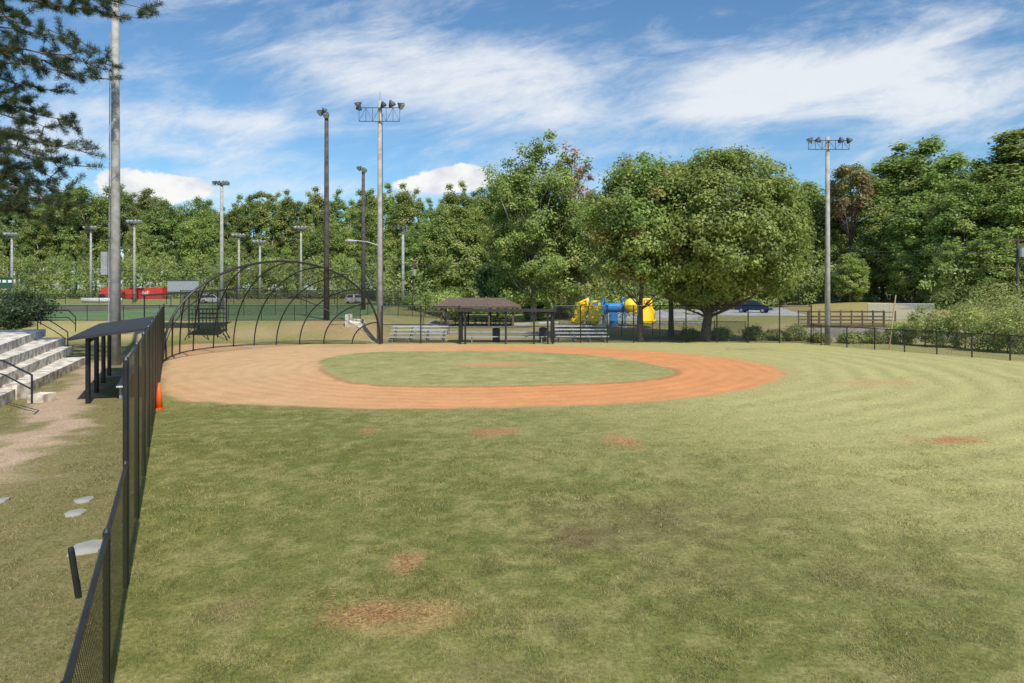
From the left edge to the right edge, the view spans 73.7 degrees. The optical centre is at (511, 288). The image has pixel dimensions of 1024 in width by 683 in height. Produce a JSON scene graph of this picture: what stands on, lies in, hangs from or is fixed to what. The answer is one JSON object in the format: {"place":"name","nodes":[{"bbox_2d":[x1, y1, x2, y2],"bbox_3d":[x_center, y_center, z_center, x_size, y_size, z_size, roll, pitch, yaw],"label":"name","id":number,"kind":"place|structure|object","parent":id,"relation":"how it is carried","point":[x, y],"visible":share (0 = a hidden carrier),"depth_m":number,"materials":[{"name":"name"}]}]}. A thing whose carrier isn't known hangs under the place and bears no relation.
{"place":"outdoors","nodes":[
{"label":"outdoors","id":0,"kind":"place"},
{"bbox_2d":[42,304,391,319],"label":"turf field","id":1,"kind":"structure","parent":0,"point":[127,314],"depth_m":75.79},
{"bbox_2d":[167,280,198,307],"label":"sign board","id":2,"kind":"object","parent":1,"relation":"on","point":[175,285],"visible":0.81,"depth_m":100.00,"materials":[{"name":"metal"}]},
{"bbox_2d":[0,288,1023,682],"bbox_3d":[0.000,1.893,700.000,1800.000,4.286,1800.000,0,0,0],"label":"ground","id":3,"kind":"structure","parent":0,"point":[372,378],"depth_m":13.23,"materials":[{"name":"green plant"}]},
{"bbox_2d":[0,296,35,329],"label":"bush","id":4,"kind":"object","parent":3,"relation":"on","point":[19,316],"visible":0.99,"depth_m":53.73,"materials":[{"name":"green plant"}]},
{"bbox_2d":[0,198,39,291],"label":"woodland tree","id":5,"kind":"object","parent":3,"relation":"on","point":[5,226],"visible":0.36,"depth_m":164.03,"materials":[{"name":"green plant"}]},
{"bbox_2d":[9,228,35,285],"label":"woodland tree","id":6,"kind":"object","parent":3,"relation":"on","point":[20,245],"visible":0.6,"depth_m":158.19,"materials":[{"name":"green plant"}]},
{"bbox_2d":[0,288,61,321],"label":"bush","id":7,"kind":"object","parent":3,"relation":"on","point":[29,299],"visible":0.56,"depth_m":57.42,"materials":[{"name":"green plant"}]},
{"bbox_2d":[19,210,54,292],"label":"woodland tree","id":8,"kind":"object","parent":3,"relation":"on","point":[40,237],"visible":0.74,"depth_m":161.59,"materials":[{"name":"green plant"}]},
{"bbox_2d":[0,329,84,407],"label":"concrete bleacher","id":9,"kind":"object","parent":3,"relation":"on","point":[43,361],"visible":0.83,"depth_m":31.48,"materials":[{"name":"grey concrete"}]},
{"bbox_2d":[68,546,81,598],"bbox_3d":[-5.651,3.721,8.839,0.181,0.769,0.078,0,0,-11],"label":"post stub","id":10,"kind":"object","parent":3,"relation":"on","point":[74,573],"visible":0.79,"depth_m":8.81,"materials":[{"name":"black metal"}]},
{"bbox_2d":[0,0,164,234],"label":"pine tree","id":11,"kind":"object","parent":3,"relation":"on","point":[19,189],"visible":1,"depth_m":32.75,"materials":[{"name":"green plant"}]},
{"bbox_2d":[74,231,92,297],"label":"woodland tree","id":12,"kind":"object","parent":3,"relation":"on","point":[84,240],"visible":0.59,"depth_m":160.41,"materials":[{"name":"green plant"}]},
{"bbox_2d":[67,539,101,556],"bbox_3d":[-6.541,3.993,10.529,0.480,0.055,0.597,0,0,-26],"label":"paving stone","id":13,"kind":"object","parent":3,"relation":"on","point":[89,546],"visible":0.61,"depth_m":10.47,"materials":[{"name":"concrete"}]},
{"bbox_2d":[53,184,124,296],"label":"woodland tree","id":14,"kind":"object","parent":3,"relation":"on","point":[73,239],"visible":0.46,"depth_m":164.89,"materials":[{"name":"green plant"}]},
{"bbox_2d":[60,460,127,682],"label":"chain link fence","id":15,"kind":"object","parent":3,"relation":"on","point":[104,560],"visible":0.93,"depth_m":6.40,"materials":[{"name":"black"}]},
{"bbox_2d":[91,196,123,284],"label":"woodland tree","id":16,"kind":"object","parent":3,"relation":"on","point":[98,236],"visible":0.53,"depth_m":167.37,"materials":[{"name":"green plant"}]},
{"bbox_2d":[101,2,120,365],"bbox_3d":[-20.918,-7.278,35.791,2.038,22.956,0.958,0,0,0],"label":"light pole","id":17,"kind":"object","parent":3,"relation":"on","point":[111,262],"visible":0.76,"depth_m":35.83,"materials":[{"name":"metal"}]},
{"bbox_2d":[68,316,154,403],"bbox_3d":[-15.950,2.690,27.900,2.527,2.820,11.740,0,0,-26],"label":"dugout shelter","id":18,"kind":"object","parent":3,"relation":"on","point":[97,331],"visible":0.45,"depth_m":26.34,"materials":[{"name":"black metal"}]},
{"bbox_2d":[108,190,137,286],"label":"woodland tree","id":19,"kind":"object","parent":3,"relation":"on","point":[125,202],"visible":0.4,"depth_m":169.50,"materials":[{"name":"green plant"}]},
{"bbox_2d":[123,304,164,584],"bbox_3d":[-13.823,2.510,26.613,0.080,3.180,38.881,0,0,-26],"label":"chain link fence","id":20,"kind":"object","parent":3,"relation":"on","point":[152,351],"visible":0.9,"depth_m":11.91,"materials":[{"name":"black"}]},
{"bbox_2d":[129,187,158,284],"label":"woodland tree","id":21,"kind":"object","parent":3,"relation":"on","point":[144,202],"visible":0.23,"depth_m":170.00,"materials":[{"name":"green plant"}]},
{"bbox_2d":[136,213,153,285],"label":"woodland tree","id":22,"kind":"object","parent":3,"relation":"on","point":[143,251],"visible":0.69,"depth_m":155.82,"materials":[{"name":"green plant"}]},
{"bbox_2d":[140,195,176,286],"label":"woodland tree","id":23,"kind":"object","parent":3,"relation":"on","point":[150,218],"visible":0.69,"depth_m":165.85,"materials":[{"name":"green plant"}]},
{"bbox_2d":[147,199,189,267],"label":"woodland tree","id":24,"kind":"object","parent":3,"relation":"on","point":[162,249],"visible":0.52,"depth_m":166.07,"materials":[{"name":"green plant"}]},
{"bbox_2d":[140,289,234,340],"bbox_3d":[-24.783,2.025,52.882,6.834,4.150,3.037,0,0,0],"label":"scorekeeper stand","id":25,"kind":"object","parent":3,"relation":"on","point":[209,317],"visible":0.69,"depth_m":52.15,"materials":[{"name":"black metal"}]},
{"bbox_2d":[24,304,360,320],"bbox_3d":[-43.988,2.062,57.640,62.097,1.550,0.331,0,0,-1],"label":"chain link fence","id":26,"kind":"object","parent":3,"relation":"on","point":[123,306],"visible":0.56,"depth_m":58.15,"materials":[{"name":"black metal"}]},
{"bbox_2d":[0,294,384,303],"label":"chain link fence","id":27,"kind":"object","parent":3,"relation":"on","point":[182,297],"visible":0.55,"depth_m":123.95,"materials":[{"name":"black"}]},
{"bbox_2d":[170,209,219,276],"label":"woodland tree","id":28,"kind":"object","parent":3,"relation":"on","point":[206,234],"visible":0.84,"depth_m":155.11,"materials":[{"name":"green plant"}]},
{"bbox_2d":[179,196,218,289],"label":"woodland tree","id":29,"kind":"object","parent":3,"relation":"on","point":[198,202],"visible":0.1,"depth_m":169.10,"materials":[{"name":"green plant"}]},
{"bbox_2d":[212,180,229,307],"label":"light pole","id":30,"kind":"object","parent":3,"relation":"on","point":[222,183],"visible":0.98,"depth_m":94.79,"materials":[{"name":"metal"}]},
{"bbox_2d":[219,236,249,287],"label":"woodland tree","id":31,"kind":"object","parent":3,"relation":"on","point":[232,249],"visible":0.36,"depth_m":156.54,"materials":[{"name":"green plant"}]},
{"bbox_2d":[229,192,252,289],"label":"woodland tree","id":32,"kind":"object","parent":3,"relation":"on","point":[235,228],"visible":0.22,"depth_m":172.53,"materials":[{"name":"green plant"}]},
{"bbox_2d":[237,191,268,296],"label":"woodland tree","id":33,"kind":"object","parent":3,"relation":"on","point":[243,220],"visible":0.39,"depth_m":169.85,"materials":[{"name":"green plant"}]},
{"bbox_2d":[244,190,285,288],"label":"woodland tree","id":34,"kind":"object","parent":3,"relation":"on","point":[261,218],"visible":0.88,"depth_m":166.50,"materials":[{"name":"green plant"}]},
{"bbox_2d":[163,260,380,362],"bbox_3d":[-16.971,1.092,45.301,6.853,5.823,15.829,0,0,37],"label":"backstop","id":35,"kind":"object","parent":3,"relation":"on","point":[173,318],"visible":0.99,"depth_m":47.23,"materials":[{"name":"black metal"}]},
{"bbox_2d":[275,189,297,296],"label":"woodland tree","id":36,"kind":"object","parent":3,"relation":"on","point":[287,205],"visible":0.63,"depth_m":168.81,"materials":[{"name":"green plant"}]},
{"bbox_2d":[284,200,310,288],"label":"woodland tree","id":37,"kind":"object","parent":3,"relation":"on","point":[299,214],"visible":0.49,"depth_m":168.28,"materials":[{"name":"green plant"}]},
{"bbox_2d":[296,189,319,296],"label":"woodland tree","id":38,"kind":"object","parent":3,"relation":"on","point":[313,214],"visible":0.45,"depth_m":168.47,"materials":[{"name":"green plant"}]},
{"bbox_2d":[180,290,436,317],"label":"chain link fence","id":39,"kind":"object","parent":3,"relation":"on","point":[422,303],"visible":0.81,"depth_m":71.20,"materials":[{"name":"black"}]},
{"bbox_2d":[298,225,339,297],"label":"woodland tree","id":40,"kind":"object","parent":3,"relation":"on","point":[309,249],"visible":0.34,"depth_m":153.49,"materials":[{"name":"green plant"}]},
{"bbox_2d":[317,108,329,319],"bbox_3d":[-16.530,-6.449,59.820,1.122,18.799,0.880,0,0,0],"label":"light pole","id":41,"kind":"object","parent":3,"relation":"on","point":[324,112],"visible":0.98,"depth_m":59.83,"materials":[{"name":"grey metal"}]},
{"bbox_2d":[329,186,346,291],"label":"woodland tree","id":42,"kind":"object","parent":3,"relation":"on","point":[336,204],"visible":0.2,"depth_m":172.73,"materials":[{"name":"green plant"}]},
{"bbox_2d":[329,227,368,294],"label":"woodland tree","id":43,"kind":"object","parent":3,"relation":"on","point":[351,247],"visible":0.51,"depth_m":154.62,"materials":[{"name":"green plant"}]},
{"bbox_2d":[356,166,366,309],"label":"light pole","id":44,"kind":"object","parent":3,"relation":"on","point":[363,282],"visible":0.96,"depth_m":89.80,"materials":[{"name":"grey metal"}]},
{"bbox_2d":[350,201,376,278],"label":"woodland tree","id":45,"kind":"object","parent":3,"relation":"on","point":[369,235],"visible":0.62,"depth_m":156.20,"materials":[{"name":"green plant"}]},
{"bbox_2d":[345,100,404,342],"bbox_3d":[-10.072,-5.207,50.322,4.379,18.787,0.826,0,0,0],"label":"light pole","id":46,"kind":"object","parent":3,"relation":"on","point":[380,121],"visible":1,"depth_m":50.33,"materials":[{"name":"metal"}]},
{"bbox_2d":[372,181,398,301],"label":"woodland tree","id":47,"kind":"object","parent":3,"relation":"on","point":[387,201],"visible":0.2,"depth_m":129.63,"materials":[{"name":"green plant"}]},
{"bbox_2d":[383,232,398,304],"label":"woodland tree","id":48,"kind":"object","parent":3,"relation":"on","point":[388,245],"visible":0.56,"depth_m":116.40,"materials":[{"name":"green plant"}]},
{"bbox_2d":[386,181,420,294],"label":"woodland tree","id":49,"kind":"object","parent":3,"relation":"on","point":[405,209],"visible":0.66,"depth_m":125.70,"materials":[{"name":"green plant"}]},
{"bbox_2d":[396,226,429,286],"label":"woodland tree","id":50,"kind":"object","parent":3,"relation":"on","point":[409,249],"visible":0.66,"depth_m":112.35,"materials":[{"name":"green plant"}]},
{"bbox_2d":[388,326,448,342],"bbox_3d":[-7.050,3.422,51.895,4.300,1.145,2.409,0,0,0],"label":"metal bleacher","id":51,"kind":"object","parent":3,"relation":"on","point":[426,337],"visible":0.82,"depth_m":51.77,"materials":[{"name":"metal"}]},
{"bbox_2d":[381,305,459,343],"bbox_3d":[-6.700,2.635,50.148,5.722,2.930,0.104,0,0,-5],"label":"chain link fence","id":52,"kind":"object","parent":3,"relation":"on","point":[452,339],"visible":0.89,"depth_m":50.09,"materials":[{"name":"black metal"}]},
{"bbox_2d":[411,288,467,319],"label":"bush","id":53,"kind":"object","parent":3,"relation":"on","point":[439,298],"visible":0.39,"depth_m":85.34,"materials":[{"name":"green plant"}]},
{"bbox_2d":[416,202,466,291],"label":"woodland tree","id":54,"kind":"object","parent":3,"relation":"on","point":[429,241],"visible":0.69,"depth_m":110.95,"materials":[{"name":"green plant"}]},
{"bbox_2d":[266,427,640,636],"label":"straw litter","id":55,"kind":"object","parent":3,"relation":"on","point":[391,609],"visible":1,"depth_m":8.48,"materials":[{"name":"brown plant"}]},
{"bbox_2d":[425,204,489,295],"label":"woodland tree","id":56,"kind":"object","parent":3,"relation":"on","point":[472,253],"visible":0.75,"depth_m":110.48,"materials":[{"name":"green plant"}]},
{"bbox_2d":[435,298,520,325],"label":"picnic pavilion","id":57,"kind":"structure","parent":3,"relation":"on","point":[468,303],"depth_m":71.83,"materials":[{"name":"brown"}]},
{"bbox_2d":[465,187,495,247],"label":"woodland tree","id":58,"kind":"object","parent":3,"relation":"on","point":[480,218],"visible":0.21,"depth_m":124.95,"materials":[{"name":"green plant"}]},
{"bbox_2d":[472,256,526,316],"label":"evergreen tree","id":59,"kind":"object","parent":3,"relation":"on","point":[482,274],"visible":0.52,"depth_m":94.95,"materials":[{"name":"green plant"}]},
{"bbox_2d":[457,309,555,343],"bbox_3d":[-0.400,2.775,50.550,7.200,2.550,2.300,0,0,0],"label":"dugout shelter","id":60,"kind":"object","parent":3,"relation":"on","point":[498,330],"visible":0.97,"depth_m":49.60,"materials":[{"name":"black metal"}]},
{"bbox_2d":[0,251,1023,312],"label":"woodland undergrowth","id":61,"kind":"object","parent":3,"relation":"on","point":[815,282],"visible":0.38,"depth_m":143.09,"materials":[{"name":"green plant"}]},
{"bbox_2d":[468,129,586,320],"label":"poplar tree","id":62,"kind":"object","parent":3,"relation":"on","point":[532,262],"visible":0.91,"depth_m":79.14,"materials":[{"name":"green plant"}]},
{"bbox_2d":[548,140,595,318],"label":"rusty tree","id":63,"kind":"object","parent":3,"relation":"on","point":[564,159],"visible":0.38,"depth_m":83.19,"materials":[{"name":"green plant"}]},
{"bbox_2d":[534,176,636,320],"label":"sparse tree","id":64,"kind":"object","parent":3,"relation":"on","point":[574,286],"visible":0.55,"depth_m":78.16,"materials":[{"name":"green plant"}]},
{"bbox_2d":[570,298,655,326],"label":"playground structure","id":65,"kind":"object","parent":3,"relation":"on","point":[594,313],"visible":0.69,"depth_m":70.11,"materials":[{"name":"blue plastic"}]},
{"bbox_2d":[568,150,714,341],"bbox_3d":[9.986,-3.192,51.793,10.148,14.983,9.905,0,0,-40],"label":"shade tree","id":66,"kind":"object","parent":3,"relation":"on","point":[637,217],"visible":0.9,"depth_m":49.90,"materials":[{"name":"green plant"}]},
{"bbox_2d":[560,321,745,335],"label":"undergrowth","id":67,"kind":"object","parent":3,"relation":"on","point":[620,324],"visible":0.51,"depth_m":58.22,"materials":[{"name":"green plant"}]},
{"bbox_2d":[553,305,811,342],"bbox_3d":[12.556,2.635,50.650,18.997,2.930,0.799,0,0,1],"label":"chain link fence","id":68,"kind":"object","parent":3,"relation":"on","point":[588,335],"visible":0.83,"depth_m":50.52,"materials":[{"name":"black metal"}]},
{"bbox_2d":[629,144,823,340],"bbox_3d":[15.606,-3.392,52.662,14.755,15.384,15.503,0,0,0],"label":"shade tree","id":69,"kind":"object","parent":3,"relation":"on","point":[766,208],"visible":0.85,"depth_m":48.45,"materials":[{"name":"green plant"}]},
{"bbox_2d":[795,179,846,300],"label":"woodland tree","id":70,"kind":"object","parent":3,"relation":"on","point":[820,210],"visible":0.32,"depth_m":113.14,"materials":[{"name":"green plant"}]},
{"bbox_2d":[804,228,847,300],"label":"woodland tree","id":71,"kind":"object","parent":3,"relation":"on","point":[837,248],"visible":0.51,"depth_m":110.69,"materials":[{"name":"green plant"}]},
{"bbox_2d":[806,136,852,344],"bbox_3d":[22.621,-3.350,48.762,3.277,15.100,0.675,0,0,0],"label":"light pole","id":72,"kind":"object","parent":3,"relation":"on","point":[827,140],"visible":0.98,"depth_m":48.75,"materials":[{"name":"metal"}]},
{"bbox_2d":[816,171,866,300],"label":"woodland tree","id":73,"kind":"object","parent":3,"relation":"on","point":[840,227],"visible":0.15,"depth_m":113.65,"materials":[{"name":"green plant"}]},
{"bbox_2d":[798,310,895,327],"bbox_3d":[27.900,2.500,57.000,7.280,1.400,1.880,0,0,0],"label":"footbridge","id":74,"kind":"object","parent":3,"relation":"on","point":[862,324],"visible":0.76,"depth_m":56.10,"materials":[{"name":"brown wood"}]},
{"bbox_2d":[830,252,871,301],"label":"woodland tree","id":75,"kind":"object","parent":3,"relation":"on","point":[857,287],"visible":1,"depth_m":99.09,"materials":[{"name":"green plant"}]},
{"bbox_2d":[824,163,879,297],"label":"red leaf tree","id":76,"kind":"object","parent":3,"relation":"on","point":[860,201],"visible":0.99,"depth_m":107.12,"materials":[{"name":"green plant"}]},
{"bbox_2d":[823,161,908,300],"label":"woodland tree","id":77,"kind":"object","parent":3,"relation":"on","point":[875,184],"visible":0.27,"depth_m":110.74,"materials":[{"name":"green plant"}]},
{"bbox_2d":[847,203,913,301],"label":"woodland tree","id":78,"kind":"object","parent":3,"relation":"on","point":[872,231],"visible":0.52,"depth_m":102.48,"materials":[{"name":"green plant"}]},
{"bbox_2d":[860,139,922,300],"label":"woodland tree","id":79,"kind":"object","parent":3,"relation":"on","point":[880,166],"visible":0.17,"depth_m":112.83,"materials":[{"name":"green plant"}]},
{"bbox_2d":[867,303,933,319],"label":"chain link fence","id":80,"kind":"object","parent":3,"relation":"on","point":[890,307],"visible":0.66,"depth_m":71.62,"materials":[{"name":"metal"}]},
{"bbox_2d":[882,320,919,344],"bbox_3d":[28.492,3.321,49.888,2.701,2.158,2.390,0,0,19],"label":"bush","id":81,"kind":"object","parent":3,"relation":"on","point":[896,325],"visible":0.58,"depth_m":49.58,"materials":[{"name":"green plant"}]},
{"bbox_2d":[885,243,932,302],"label":"woodland tree","id":82,"kind":"object","parent":3,"relation":"on","point":[906,286],"visible":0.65,"depth_m":95.46,"materials":[{"name":"green plant"}]},
{"bbox_2d":[812,324,1023,360],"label":"chain link fence","id":83,"kind":"object","parent":3,"relation":"on","point":[827,338],"visible":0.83,"depth_m":42.10,"materials":[{"name":"black"}]},
{"bbox_2d":[877,190,959,302],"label":"woodland tree","id":84,"kind":"object","parent":3,"relation":"on","point":[910,211],"visible":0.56,"depth_m":96.88,"materials":[{"name":"green plant"}]},
{"bbox_2d":[877,134,969,300],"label":"woodland tree","id":85,"kind":"object","parent":3,"relation":"on","point":[928,147],"visible":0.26,"depth_m":110.23,"materials":[{"name":"green plant"}]},
{"bbox_2d":[905,304,945,345],"bbox_3d":[28.946,2.716,48.031,2.888,3.368,2.320,0,0,34],"label":"bush","id":86,"kind":"object","parent":3,"relation":"on","point":[917,318],"visible":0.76,"depth_m":47.66,"materials":[{"name":"green plant"}]},
{"bbox_2d":[902,150,976,248],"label":"woodland tree","id":87,"kind":"object","parent":3,"relation":"on","point":[938,181],"visible":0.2,"depth_m":104.99,"materials":[{"name":"green plant"}]},
{"bbox_2d":[921,316,966,347],"bbox_3d":[29.737,3.102,46.970,3.229,2.595,2.891,0,0,0],"label":"bush","id":88,"kind":"object","parent":3,"relation":"on","point":[937,325],"visible":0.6,"depth_m":46.54,"materials":[{"name":"green plant"}]},
{"bbox_2d":[924,242,971,307],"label":"woodland tree","id":89,"kind":"object","parent":3,"relation":"on","point":[952,256],"visible":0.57,"depth_m":87.49,"materials":[{"name":"green plant"}]},
{"bbox_2d":[924,283,990,323],"bbox_3d":[36.336,1.477,56.294,4.838,4.345,4.901,0,0,0],"label":"bush","id":90,"kind":"object","parent":3,"relation":"on","point":[946,298],"visible":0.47,"depth_m":55.76,"materials":[{"name":"green plant"}]},
{"bbox_2d":[911,178,1005,294],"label":"woodland tree","id":91,"kind":"object","parent":3,"relation":"on","point":[963,206],"visible":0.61,"depth_m":90.88,"materials":[{"name":"green plant"}]},
{"bbox_2d":[934,299,988,347],"bbox_3d":[30.489,2.529,45.988,2.826,3.742,2.984,0,0,0],"label":"bush","id":92,"kind":"object","parent":3,"relation":"on","point":[958,314],"visible":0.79,"depth_m":45.75,"materials":[{"name":"green plant"}]},
{"bbox_2d":[938,155,1010,299],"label":"woodland tree","id":93,"kind":"object","parent":3,"relation":"on","point":[974,163],"visible":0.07,"depth_m":101.06,"materials":[{"name":"green plant"}]},
{"bbox_2d":[959,319,1014,351],"bbox_3d":[30.686,3.089,44.005,2.982,2.622,2.935,0,0,-43],"label":"bush","id":94,"kind":"object","parent":3,"relation":"on","point":[981,328],"visible":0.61,"depth_m":43.60,"materials":[{"name":"green plant"}]},
{"bbox_2d":[956,227,1023,310],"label":"woodland tree","id":95,"kind":"object","parent":3,"relation":"on","point":[977,257],"visible":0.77,"depth_m":82.86,"materials":[{"name":"green plant"}]},
{"bbox_2d":[963,127,1023,241],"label":"woodland tree","id":96,"kind":"object","parent":3,"relation":"on","point":[1005,148],"visible":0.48,"depth_m":98.00,"materials":[{"name":"green plant"}]},
{"bbox_2d":[963,278,1023,318],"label":"bush","id":97,"kind":"object","parent":3,"relation":"on","point":[992,296],"visible":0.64,"depth_m":54.65,"materials":[{"name":"green plant"}]},
{"bbox_2d":[967,176,1023,305],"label":"woodland tree","id":98,"kind":"object","parent":3,"relation":"on","point":[1002,185],"visible":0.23,"depth_m":88.93,"materials":[{"name":"green plant"}]},
{"bbox_2d":[980,303,1023,352],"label":"bush","id":99,"kind":"object","parent":3,"relation":"on","point":[1007,311],"visible":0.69,"depth_m":42.93,"materials":[{"name":"green plant"}]},
{"bbox_2d":[984,175,1023,272],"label":"woodland tree","id":100,"kind":"object","parent":3,"relation":"on","point":[1010,204],"visible":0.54,"depth_m":85.54,"materials":[{"name":"green plant"}]},
{"bbox_2d":[988,309,1023,354],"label":"bush","id":101,"kind":"object","parent":3,"relation":"on","point":[1013,324],"visible":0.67,"depth_m":42.20,"materials":[{"name":"green plant"}]},
{"bbox_2d":[993,243,1023,306],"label":"woodland tree","id":102,"kind":"object","parent":3,"relation":"on","point":[1013,272],"visible":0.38,"depth_m":81.22,"materials":[{"name":"green plant"}]},
{"bbox_2d":[0,439,1023,537],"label":"lawn grass","id":103,"kind":"structure","parent":0,"point":[209,443],"depth_m":13.74,"materials":[{"name":"green plant"}]},
{"bbox_2d":[0,374,1023,440],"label":"lawn grass","id":104,"kind":"structure","parent":0,"point":[542,417],"depth_m":21.17,"materials":[{"name":"green plant"}]},
{"bbox_2d":[0,0,1023,289],"label":"sky","id":105,"kind":"structure","parent":0,"point":[233,91],"materials":[{"name":"blue"}]},
{"bbox_2d":[586,308,803,318],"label":"parking lot","id":106,"kind":"structure","parent":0,"point":[677,314],"depth_m":90.78,"materials":[{"name":"grey asphalt"}]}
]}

